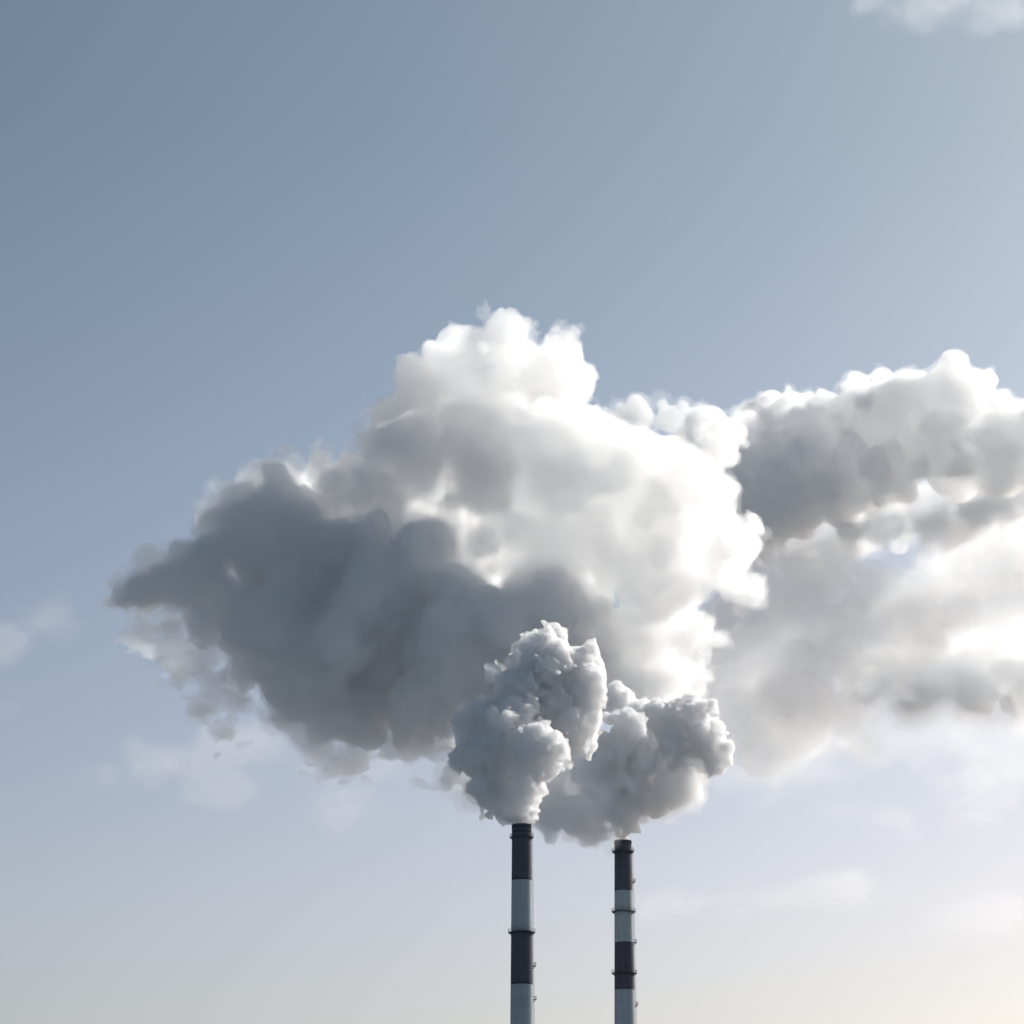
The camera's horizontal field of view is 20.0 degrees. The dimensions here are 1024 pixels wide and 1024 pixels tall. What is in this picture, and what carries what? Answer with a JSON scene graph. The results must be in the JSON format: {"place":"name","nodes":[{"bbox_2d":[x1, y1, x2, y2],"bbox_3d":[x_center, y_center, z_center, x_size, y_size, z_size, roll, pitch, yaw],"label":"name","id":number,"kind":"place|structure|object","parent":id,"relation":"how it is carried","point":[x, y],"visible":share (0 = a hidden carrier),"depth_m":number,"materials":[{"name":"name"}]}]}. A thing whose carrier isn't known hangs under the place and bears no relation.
{"place":"outdoors","nodes":[
{"label":"outdoors","id":0,"kind":"place"},
{"bbox_2d":[0,0,1023,1023],"label":"sky","id":1,"kind":"structure","parent":0,"point":[429,429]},
{"label":"ground","id":2,"kind":"structure","parent":0,"visible":0},
{"bbox_2d":[508,822,536,1023],"bbox_3d":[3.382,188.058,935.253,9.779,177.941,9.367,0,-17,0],"label":"chimney","id":3,"kind":"object","parent":2,"relation":"on","point":[522,932],"visible":1,"depth_m":948.07,"materials":[{"name":"paint"}]},
{"bbox_2d":[612,839,637,1023],"bbox_3d":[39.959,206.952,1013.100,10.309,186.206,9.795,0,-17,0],"label":"chimney","id":4,"kind":"object","parent":2,"relation":"on","point":[624,972],"visible":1,"depth_m":1027.53,"materials":[{"name":"paint"}]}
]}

